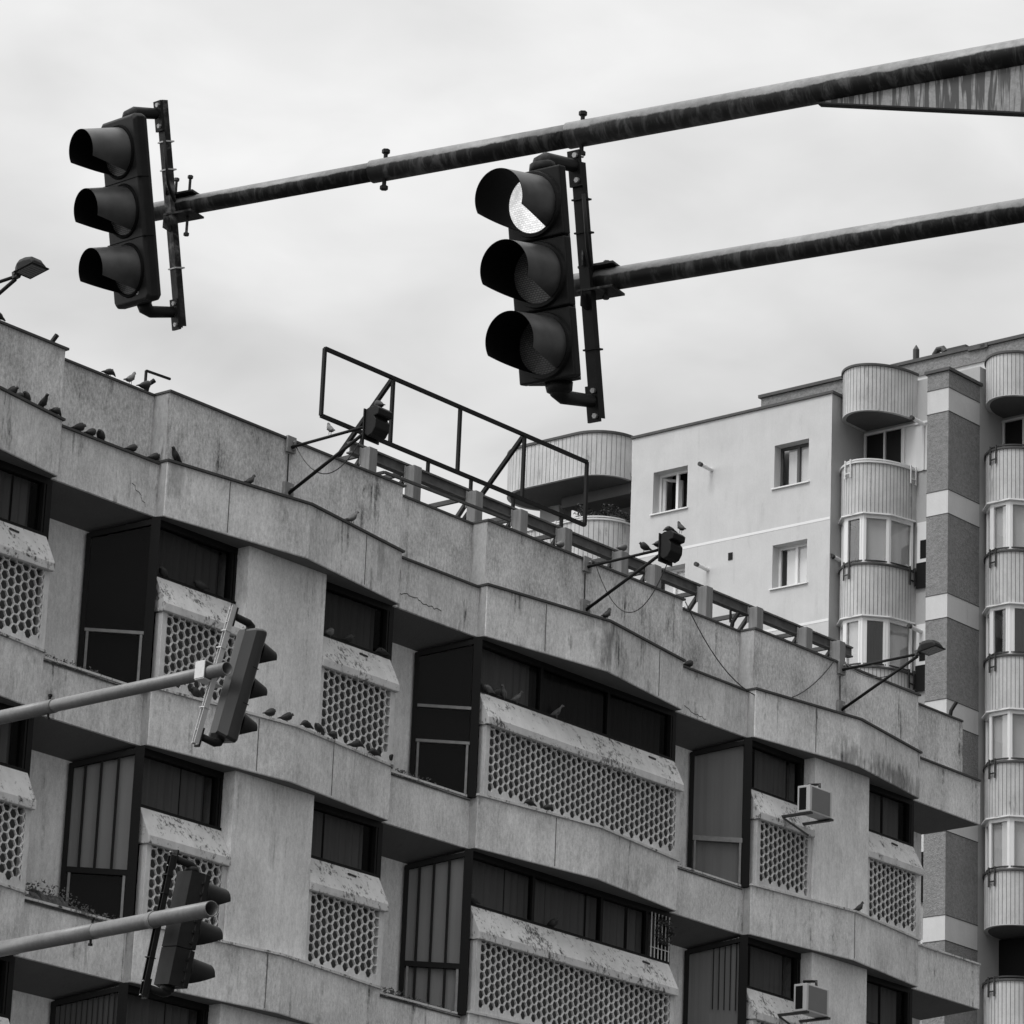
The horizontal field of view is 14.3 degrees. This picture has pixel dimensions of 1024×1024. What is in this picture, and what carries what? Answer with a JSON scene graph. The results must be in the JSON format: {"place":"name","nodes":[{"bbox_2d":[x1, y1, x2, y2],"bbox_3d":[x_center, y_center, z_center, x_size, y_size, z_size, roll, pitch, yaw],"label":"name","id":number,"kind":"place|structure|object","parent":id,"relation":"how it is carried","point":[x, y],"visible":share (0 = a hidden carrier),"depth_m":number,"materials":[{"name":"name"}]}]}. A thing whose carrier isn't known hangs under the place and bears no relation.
{"place":"outdoors","nodes":[
{"label":"outdoors","id":0,"kind":"place"},
{"bbox_2d":[0,0,1023,527],"label":"sky","id":1,"kind":"structure","parent":0,"point":[389,281],"materials":[{"name":"white"}]},
{"bbox_2d":[547,918,558,928],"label":"pigeon","id":2,"kind":"object","parent":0,"point":[553,922],"visible":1,"depth_m":61.62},
{"label":"ground","id":3,"kind":"structure","parent":0,"visible":0},
{"bbox_2d":[0,901,218,956],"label":"mast arm","id":4,"kind":"object","parent":3,"relation":"on","point":[139,922],"visible":1,"depth_m":26.13},
{"bbox_2d":[139,850,230,998],"bbox_3d":[-2.092,2.666,25.880,0.238,0.976,0.510,-9,-27,45],"label":"traffic light","id":5,"kind":"object","parent":4,"relation":"attached to","point":[179,966],"visible":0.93,"depth_m":25.81,"materials":[{"name":"metal"}]},
{"bbox_2d":[175,950,194,988],"bbox_3d":[-2.118,2.899,25.821,0.235,0.244,0.040,-9,-27,45],"label":"signal door","id":6,"kind":"structure","parent":5,"relation":"in","point":[191,953],"depth_m":25.73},
{"bbox_2d":[188,919,201,950],"bbox_3d":[-2.074,2.666,25.900,0.235,0.244,0.040,-9,-27,45],"label":"signal door","id":7,"kind":"structure","parent":5,"relation":"in","point":[197,925],"depth_m":25.81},
{"bbox_2d":[200,874,210,902],"bbox_3d":[-2.030,2.433,25.979,0.235,0.244,0.040,-9,-27,45],"label":"signal door","id":8,"kind":"structure","parent":5,"relation":"in","point":[207,877],"depth_m":25.90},
{"bbox_2d":[0,660,231,724],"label":"mast arm","id":9,"kind":"object","parent":3,"relation":"on","point":[203,671],"visible":1,"depth_m":27.30},
{"bbox_2d":[191,605,276,746],"bbox_3d":[-1.823,1.138,26.770,0.450,0.978,0.238,29,-23,-36],"label":"traffic light","id":10,"kind":"object","parent":9,"relation":"attached to","point":[242,686],"visible":1,"depth_m":26.71,"materials":[{"name":"metal"}]},
{"bbox_2d":[0,320,980,1023],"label":"office building","id":11,"kind":"structure","parent":3,"relation":"on","point":[646,762],"depth_m":59.89,"materials":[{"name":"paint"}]},
{"bbox_2d":[0,955,12,1018],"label":"window frame","id":12,"kind":"structure","parent":11,"relation":"in","point":[6,962],"depth_m":52.81,"materials":[{"name":"black metal"}]},
{"bbox_2d":[8,386,18,392],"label":"pigeon","id":13,"kind":"object","parent":11,"relation":"on","point":[14,389],"visible":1,"depth_m":54.44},
{"bbox_2d":[0,703,31,773],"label":"window frame","id":14,"kind":"structure","parent":11,"relation":"in","point":[23,742],"depth_m":53.79,"materials":[{"name":"black metal"}]},
{"bbox_2d":[0,256,48,294],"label":"floodlight","id":15,"kind":"object","parent":11,"relation":"attached to","point":[31,267],"visible":1,"depth_m":52.61,"materials":[{"name":"black paint"}]},
{"bbox_2d":[0,460,50,537],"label":"window frame","id":16,"kind":"structure","parent":11,"relation":"in","point":[23,478],"depth_m":54.76,"materials":[{"name":"black metal"}]},
{"bbox_2d":[38,393,48,406],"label":"pigeon","id":17,"kind":"object","parent":11,"relation":"on","point":[43,401],"visible":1,"depth_m":54.88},
{"bbox_2d":[49,407,61,415],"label":"pigeon","id":18,"kind":"object","parent":11,"relation":"on","point":[56,410],"visible":1,"depth_m":55.08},
{"bbox_2d":[24,879,118,921],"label":"leaf litter","id":19,"kind":"object","parent":11,"relation":"on","point":[34,893],"visible":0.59,"depth_m":53.84,"materials":[{"name":"plant"}]},
{"bbox_2d":[71,422,85,430],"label":"pigeon","id":20,"kind":"object","parent":11,"relation":"on","point":[80,426],"visible":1,"depth_m":55.64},
{"bbox_2d":[43,654,120,684],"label":"leaf litter","id":21,"kind":"object","parent":11,"relation":"on","point":[63,666],"visible":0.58,"depth_m":54.78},
{"bbox_2d":[50,983,128,1023],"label":"bay window","id":22,"kind":"structure","parent":11,"relation":"in","point":[108,1004],"depth_m":54.26,"materials":[{"name":"black glass"}]},
{"bbox_2d":[84,428,95,435],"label":"pigeon","id":23,"kind":"object","parent":11,"relation":"on","point":[92,431],"visible":1,"depth_m":55.80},
{"bbox_2d":[96,429,104,439],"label":"pigeon","id":24,"kind":"object","parent":11,"relation":"on","point":[100,433],"visible":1,"depth_m":55.92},
{"bbox_2d":[59,745,144,918],"bbox_3d":[-5.536,4.339,55.029,1.004,2.490,0.170,4,-18,-4],"label":"bay window","id":25,"kind":"structure","parent":11,"relation":"in","point":[100,852],"depth_m":55.01,"materials":[{"name":"grey glass"}]},
{"bbox_2d":[101,369,115,376],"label":"pigeon","id":26,"kind":"object","parent":11,"relation":"on","point":[110,372],"visible":1,"depth_m":56.53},
{"bbox_2d":[77,516,160,682],"bbox_3d":[-5.407,1.233,56.042,1.004,2.490,0.170,4,-18,-4],"label":"bay window","id":27,"kind":"structure","parent":11,"relation":"in","point":[121,562],"depth_m":56.04,"materials":[{"name":"black glass"}]},
{"bbox_2d":[123,372,135,383],"bbox_3d":[-5.327,-1.881,56.866,0.107,0.223,0.260,-9,-21,32],"label":"pigeon","id":28,"kind":"object","parent":11,"relation":"on","point":[130,378],"visible":1,"depth_m":56.83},
{"bbox_2d":[125,444,137,451],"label":"pigeon","id":29,"kind":"object","parent":11,"relation":"on","point":[133,447],"visible":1,"depth_m":56.38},
{"bbox_2d":[136,380,151,389],"bbox_3d":[-5.147,-1.775,57.066,0.252,0.160,0.122,16,-23,-37],"label":"pigeon","id":30,"kind":"object","parent":11,"relation":"on","point":[144,385],"visible":1,"depth_m":57.03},
{"bbox_2d":[147,453,159,459],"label":"pigeon","id":31,"kind":"object","parent":11,"relation":"on","point":[154,456],"visible":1,"depth_m":56.70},
{"bbox_2d":[144,370,170,390],"bbox_3d":[-4.985,-1.645,57.329,0.184,0.680,0.536,-12,-23,38],"label":"pipe stub","id":32,"kind":"object","parent":11,"relation":"on","point":[152,381],"visible":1,"depth_m":57.31,"materials":[{"name":"black paint"}]},
{"bbox_2d":[159,566,168,577],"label":"pigeon","id":33,"kind":"object","parent":11,"relation":"on","point":[163,571],"visible":1,"depth_m":56.34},
{"bbox_2d":[126,985,208,1023],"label":"window frame","id":34,"kind":"structure","parent":11,"relation":"in","point":[150,1010],"depth_m":55.15,"materials":[{"name":"black metal"}]},
{"bbox_2d":[172,446,181,461],"bbox_3d":[-4.672,-0.785,56.850,0.108,0.224,0.261,-9,-21,31],"label":"pigeon","id":35,"kind":"object","parent":11,"relation":"on","point":[175,455],"visible":1,"depth_m":56.80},
{"bbox_2d":[141,748,223,830],"bbox_3d":[-4.624,3.795,56.017,0.255,0.990,1.648,-12,-23,38],"label":"window frame","id":36,"kind":"structure","parent":11,"relation":"in","point":[161,772],"depth_m":56.16,"materials":[{"name":"black glass"}]},
{"bbox_2d":[191,686,203,697],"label":"pigeon","id":37,"kind":"object","parent":11,"relation":"on","point":[195,692],"visible":1,"depth_m":56.16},
{"bbox_2d":[157,520,237,604],"bbox_3d":[-4.495,0.688,57.031,0.255,0.990,1.648,-12,-23,38],"label":"window frame","id":38,"kind":"structure","parent":11,"relation":"in","point":[187,556],"depth_m":57.17,"materials":[{"name":"black glass"}]},
{"bbox_2d":[193,580,209,589],"bbox_3d":[-4.333,1.031,56.928,0.251,0.159,0.122,8,-19,-17],"label":"pigeon","id":39,"kind":"object","parent":11,"relation":"on","point":[199,584],"visible":1,"depth_m":56.89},
{"bbox_2d":[244,474,255,483],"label":"pigeon","id":40,"kind":"object","parent":11,"relation":"on","point":[250,480],"visible":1,"depth_m":57.68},
{"bbox_2d":[263,708,275,716],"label":"pigeon","id":41,"kind":"object","parent":11,"relation":"on","point":[270,712],"visible":1,"depth_m":56.99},
{"bbox_2d":[277,712,293,721],"bbox_3d":[-3.172,2.875,57.215,0.245,0.156,0.119,10,-20,-23],"label":"pigeon","id":42,"kind":"object","parent":11,"relation":"on","point":[287,716],"visible":1,"depth_m":57.18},
{"bbox_2d":[300,720,313,728],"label":"pigeon","id":43,"kind":"object","parent":11,"relation":"on","point":[306,723],"visible":1,"depth_m":57.48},
{"bbox_2d":[314,723,324,732],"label":"pigeon","id":44,"kind":"object","parent":11,"relation":"on","point":[318,727],"visible":1,"depth_m":57.69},
{"bbox_2d":[324,628,333,636],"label":"pigeon","id":45,"kind":"object","parent":11,"relation":"on","point":[329,631],"visible":1,"depth_m":58.81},
{"bbox_2d":[327,731,337,738],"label":"pigeon","id":46,"kind":"object","parent":11,"relation":"on","point":[332,733],"visible":1,"depth_m":57.93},
{"bbox_2d":[282,405,392,495],"bbox_3d":[-2.506,-0.834,58.089,1.845,1.037,0.340,-12,-23,38],"label":"floodlight","id":47,"kind":"object","parent":11,"relation":"attached to","point":[375,426],"visible":1,"depth_m":57.81,"materials":[{"name":"black paint"}]},
{"bbox_2d":[293,437,361,473],"bbox_3d":[-2.617,-0.863,58.225,1.472,0.680,0.017,-12,-23,38],"label":"cable","id":48,"kind":"object","parent":47,"relation":"hanging from","point":[334,470],"visible":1,"depth_m":58.04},
{"bbox_2d":[311,801,380,879],"bbox_3d":[-2.525,4.657,58.391,0.255,0.990,1.683,-12,-23,38],"label":"window frame","id":49,"kind":"structure","parent":11,"relation":"in","point":[343,830],"depth_m":58.62,"materials":[{"name":"black glass"}]},
{"bbox_2d":[341,634,354,643],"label":"pigeon","id":50,"kind":"object","parent":11,"relation":"on","point":[348,638],"visible":1,"depth_m":59.11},
{"bbox_2d":[345,510,358,523],"bbox_3d":[-2.326,0.066,59.163,0.266,0.228,0.110,16,-22,-36],"label":"pigeon","id":51,"kind":"object","parent":11,"relation":"on","point":[351,518],"visible":1,"depth_m":59.13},
{"bbox_2d":[347,740,364,748],"bbox_3d":[-2.238,3.331,58.444,0.280,0.125,0.104,9,-19,-20],"label":"pigeon","id":52,"kind":"object","parent":11,"relation":"on","point":[357,743],"visible":1,"depth_m":58.41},
{"bbox_2d":[323,581,391,660],"bbox_3d":[-2.395,1.551,59.405,0.255,0.990,1.683,-12,-23,38],"label":"window frame","id":53,"kind":"structure","parent":11,"relation":"in","point":[347,611],"depth_m":59.63,"materials":[{"name":"black metal"}]},
{"bbox_2d":[368,748,380,756],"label":"pigeon","id":54,"kind":"object","parent":11,"relation":"on","point":[374,751],"visible":1,"depth_m":58.79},
{"bbox_2d":[375,648,390,655],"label":"pigeon","id":55,"kind":"object","parent":11,"relation":"on","point":[381,651],"visible":1,"depth_m":59.65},
{"bbox_2d":[380,987,459,1017],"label":"leaf litter","id":56,"kind":"object","parent":11,"relation":"on","point":[392,992],"visible":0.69,"depth_m":58.89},
{"bbox_2d":[391,768,469,800],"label":"leaf litter","id":57,"kind":"object","parent":11,"relation":"on","point":[401,771],"visible":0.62,"depth_m":59.86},
{"bbox_2d":[398,848,473,1015],"bbox_3d":[-1.126,6.151,60.016,1.004,2.490,0.170,4,-18,-4],"label":"bay window","id":58,"kind":"structure","parent":11,"relation":"in","point":[435,931],"depth_m":59.99,"materials":[{"name":"grey glass"}]},
{"bbox_2d":[409,636,482,797],"bbox_3d":[-0.996,3.045,61.030,1.004,2.490,0.170,4,-18,-4],"label":"bay window","id":59,"kind":"structure","parent":11,"relation":"in","point":[447,677],"depth_m":61.01,"materials":[{"name":"black glass"}]},
{"bbox_2d":[471,895,479,904],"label":"pigeon","id":60,"kind":"object","parent":11,"relation":"on","point":[474,900],"visible":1,"depth_m":60.27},
{"bbox_2d":[484,684,494,693],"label":"pigeon","id":61,"kind":"object","parent":11,"relation":"on","point":[489,689],"visible":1,"depth_m":61.40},
{"bbox_2d":[500,684,506,699],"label":"pigeon","id":62,"kind":"object","parent":11,"relation":"on","point":[503,693],"visible":1,"depth_m":61.66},
{"bbox_2d":[509,691,522,701],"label":"pigeon","id":63,"kind":"object","parent":11,"relation":"on","point":[515,698],"visible":1,"depth_m":61.88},
{"bbox_2d":[524,799,536,806],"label":"pigeon","id":64,"kind":"object","parent":11,"relation":"on","point":[530,802],"visible":1,"depth_m":61.27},
{"bbox_2d":[541,804,553,810],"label":"pigeon","id":65,"kind":"object","parent":11,"relation":"on","point":[547,807],"visible":1,"depth_m":61.51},
{"bbox_2d":[550,705,564,715],"bbox_3d":[0.672,3.062,62.623,0.267,0.229,0.110,2,-18,1],"label":"pigeon","id":66,"kind":"object","parent":11,"relation":"on","point":[556,712],"visible":1,"depth_m":62.58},
{"bbox_2d":[471,851,669,964],"bbox_3d":[0.815,6.031,62.172,0.255,0.990,4.870,-12,-23,38],"label":"window frame","id":67,"kind":"structure","parent":11,"relation":"in","point":[526,893],"depth_m":62.23,"materials":[{"name":"black glass"}]},
{"bbox_2d":[480,640,674,761],"bbox_3d":[0.945,2.925,63.186,0.255,0.990,4.870,-12,-23,38],"label":"window frame","id":68,"kind":"structure","parent":11,"relation":"in","point":[590,705],"depth_m":63.38,"materials":[{"name":"black glass"}]},
{"bbox_2d":[319,346,852,660],"bbox_3d":[0.638,0.775,66.487,3.021,2.698,13.675,-12,-23,38],"label":"sign frame","id":69,"kind":"object","parent":11,"relation":"on","point":[475,503],"visible":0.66,"depth_m":64.39,"materials":[{"name":"metal"}]},
{"bbox_2d":[616,544,626,550],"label":"pigeon","id":70,"kind":"object","parent":69,"relation":"on","point":[622,547],"visible":1,"depth_m":65.83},
{"bbox_2d":[601,608,610,617],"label":"pigeon","id":71,"kind":"object","parent":11,"relation":"on","point":[607,613],"visible":1,"depth_m":63.26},
{"bbox_2d":[580,530,684,612],"bbox_3d":[1.847,0.955,63.011,1.845,1.037,0.340,-12,-23,38],"label":"floodlight","id":72,"kind":"object","parent":11,"relation":"on","point":[669,549],"visible":1,"depth_m":62.77,"materials":[{"name":"black paint"}]},
{"bbox_2d":[594,561,666,612],"bbox_3d":[1.839,1.093,63.148,1.578,0.990,0.014,-14,-24,41],"label":"cable","id":73,"kind":"object","parent":72,"relation":"hanging from","point":[645,602],"visible":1,"depth_m":62.93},
{"bbox_2d":[639,542,651,551],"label":"pigeon","id":74,"kind":"object","parent":72,"relation":"on","point":[644,546],"visible":1,"depth_m":62.94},
{"bbox_2d":[677,521,685,532],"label":"pigeon","id":75,"kind":"object","parent":72,"relation":"on","point":[680,526],"visible":1,"depth_m":62.65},
{"bbox_2d":[655,916,676,946],"bbox_3d":[2.371,6.541,63.652,0.183,0.478,0.517,-12,-23,38],"label":"wreath","id":76,"kind":"object","parent":11,"relation":"attached to","point":[666,923],"visible":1,"depth_m":63.64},
{"bbox_2d":[677,864,741,889],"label":"leaf litter","id":77,"kind":"object","parent":11,"relation":"on","point":[707,877],"visible":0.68,"depth_m":64.89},
{"bbox_2d":[683,935,747,1023],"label":"bay window","id":78,"kind":"structure","parent":11,"relation":"in","point":[715,973],"depth_m":65.06,"materials":[{"name":"grey glass"}]},
{"bbox_2d":[687,737,751,887],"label":"bay window","id":79,"kind":"structure","parent":11,"relation":"in","point":[719,816],"depth_m":65.94,"materials":[{"name":"grey glass"}]},
{"bbox_2d":[729,609,748,626],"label":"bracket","id":80,"kind":"object","parent":11,"relation":"on","point":[734,619],"visible":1,"depth_m":67.12,"materials":[{"name":"metal"}]},
{"bbox_2d":[685,601,834,697],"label":"cable","id":81,"kind":"object","parent":11,"relation":"attached to","point":[730,675],"visible":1,"depth_m":66.09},
{"bbox_2d":[747,937,800,1001],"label":"window","id":82,"kind":"structure","parent":11,"relation":"in","point":[765,958],"depth_m":66.06,"materials":[{"name":"black metal"}]},
{"bbox_2d":[751,740,804,804],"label":"window frame","id":83,"kind":"structure","parent":11,"relation":"in","point":[770,762],"depth_m":67.09,"materials":[{"name":"black metal"}]},
{"bbox_2d":[777,980,830,1023],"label":"air conditioner","id":84,"kind":"object","parent":11,"relation":"attached to","point":[810,1000],"visible":1,"depth_m":65.29,"materials":[{"name":"metal"}]},
{"bbox_2d":[781,783,833,835],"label":"air conditioner","id":85,"kind":"object","parent":11,"relation":"attached to","point":[814,802],"visible":1,"depth_m":66.29,"materials":[{"name":"metal"}]},
{"bbox_2d":[866,974,910,1023],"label":"window frame","id":86,"kind":"structure","parent":11,"relation":"in","point":[889,989],"depth_m":68.48,"materials":[{"name":"black metal"}]},
{"bbox_2d":[837,640,945,712],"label":"floodlight","id":87,"kind":"object","parent":11,"relation":"attached to","point":[928,647],"visible":1,"depth_m":67.96,"materials":[{"name":"black paint"}]},
{"bbox_2d":[869,784,913,847],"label":"window frame","id":88,"kind":"structure","parent":11,"relation":"in","point":[891,800],"depth_m":69.49,"materials":[{"name":"black metal"}]},
{"bbox_2d":[949,701,957,714],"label":"pipe stub","id":89,"kind":"object","parent":11,"relation":"on","point":[954,705],"visible":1,"depth_m":71.71,"materials":[{"name":"black paint"}]},
{"bbox_2d":[153,38,1023,236],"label":"mast arm","id":90,"kind":"object","parent":3,"relation":"on","point":[988,79],"visible":0.94,"depth_m":15.93},
{"bbox_2d":[69,100,185,330],"bbox_3d":[-1.582,-1.248,17.065,0.480,0.978,0.273,-1,-6,-40],"label":"traffic light","id":91,"kind":"object","parent":90,"relation":"attached to","point":[123,266],"visible":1,"depth_m":16.98,"materials":[{"name":"metal"}]},
{"bbox_2d":[507,333,1023,1023],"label":"apartment tower","id":92,"kind":"structure","parent":3,"relation":"on","point":[879,493],"depth_m":105.86,"materials":[{"name":"paint"}]},
{"bbox_2d":[573,503,629,522],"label":"balcony plant","id":93,"kind":"object","parent":92,"relation":"on","point":[605,513],"visible":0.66,"depth_m":112.36,"materials":[{"name":"plant"}]},
{"bbox_2d":[649,469,687,515],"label":"window","id":94,"kind":"structure","parent":92,"relation":"in","point":[679,479],"depth_m":110.83,"materials":[{"name":"white plastic"}]},
{"bbox_2d":[665,568,684,607],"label":"window","id":95,"kind":"structure","parent":92,"relation":"in","point":[681,571],"depth_m":109.64,"materials":[{"name":"white plastic"}]},
{"bbox_2d":[694,562,708,571],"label":"flue pipe","id":96,"kind":"object","parent":92,"relation":"attached to","point":[701,566],"visible":1,"depth_m":108.35,"materials":[{"name":"white plastic"}]},
{"bbox_2d":[698,462,712,471],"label":"flue pipe","id":97,"kind":"object","parent":92,"relation":"attached to","point":[704,466],"visible":1,"depth_m":109.18,"materials":[{"name":"white plastic"}]},
{"bbox_2d":[769,543,807,590],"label":"window","id":98,"kind":"structure","parent":92,"relation":"in","point":[796,554],"depth_m":107.13,"materials":[{"name":"white plastic"}]},
{"bbox_2d":[771,443,809,489],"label":"window","id":99,"kind":"structure","parent":92,"relation":"in","point":[798,454],"depth_m":108.00,"materials":[{"name":"white plastic"}]},
{"bbox_2d":[864,420,926,471],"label":"window","id":100,"kind":"structure","parent":92,"relation":"in","point":[905,444],"depth_m":107.31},
{"bbox_2d":[907,623,922,633],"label":"flue pipe","id":101,"kind":"object","parent":92,"relation":"attached to","point":[914,628],"visible":1,"depth_m":104.96,"materials":[{"name":"white plastic"}]},
{"bbox_2d":[913,345,918,358],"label":"roof pipe","id":102,"kind":"object","parent":92,"relation":"on","point":[915,352],"visible":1,"depth_m":110.17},
{"bbox_2d":[909,415,925,425],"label":"flue pipe","id":103,"kind":"object","parent":92,"relation":"attached to","point":[916,420],"visible":1,"depth_m":106.65,"materials":[{"name":"white plastic"}]},
{"bbox_2d":[916,623,924,665],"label":"window","id":104,"kind":"structure","parent":92,"relation":"in","point":[919,637],"depth_m":105.19,"materials":[{"name":"white plastic"}]},
{"bbox_2d":[917,521,925,562],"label":"window","id":105,"kind":"structure","parent":92,"relation":"in","point":[921,527],"depth_m":106.01,"materials":[{"name":"white plastic"}]},
{"bbox_2d":[921,834,923,866],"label":"window","id":106,"kind":"structure","parent":92,"relation":"in","point":[922,836],"depth_m":103.43,"materials":[{"name":"white plastic"}]},
{"bbox_2d":[932,344,967,354],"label":"roof vent","id":107,"kind":"object","parent":92,"relation":"on","point":[943,348],"visible":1,"depth_m":109.70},
{"bbox_2d":[1002,416,1023,446],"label":"window","id":108,"kind":"structure","parent":92,"relation":"in","point":[1012,429],"depth_m":106.45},
{"bbox_2d":[573,198,1023,309],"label":"mast arm","id":109,"kind":"object","parent":3,"relation":"on","point":[611,278],"visible":0.88,"depth_m":14.06},
{"bbox_2d":[475,149,604,423],"bbox_3d":[0.134,-0.810,14.238,0.243,0.976,0.545,-9,-9,36],"label":"traffic light","id":110,"kind":"object","parent":109,"relation":"attached to","point":[527,267],"visible":1,"depth_m":14.16,"materials":[{"name":"metal"}]},
{"bbox_2d":[508,165,569,242],"bbox_3d":[0.088,-1.070,14.231,0.240,0.244,0.040,-9,-9,36],"label":"signal door","id":111,"kind":"structure","parent":110,"relation":"in","point":[561,227],"depth_m":14.17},
{"bbox_2d":[513,235,575,313],"bbox_3d":[0.106,-0.823,14.200,0.240,0.244,0.040,-9,-9,36],"label":"signal door","id":112,"kind":"structure","parent":110,"relation":"in","point":[566,298],"depth_m":14.13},
{"bbox_2d":[519,306,580,385],"bbox_3d":[0.124,-0.575,14.169,0.240,0.244,0.040,-9,-9,36],"label":"signal door","id":113,"kind":"structure","parent":110,"relation":"in","point":[572,369],"depth_m":14.10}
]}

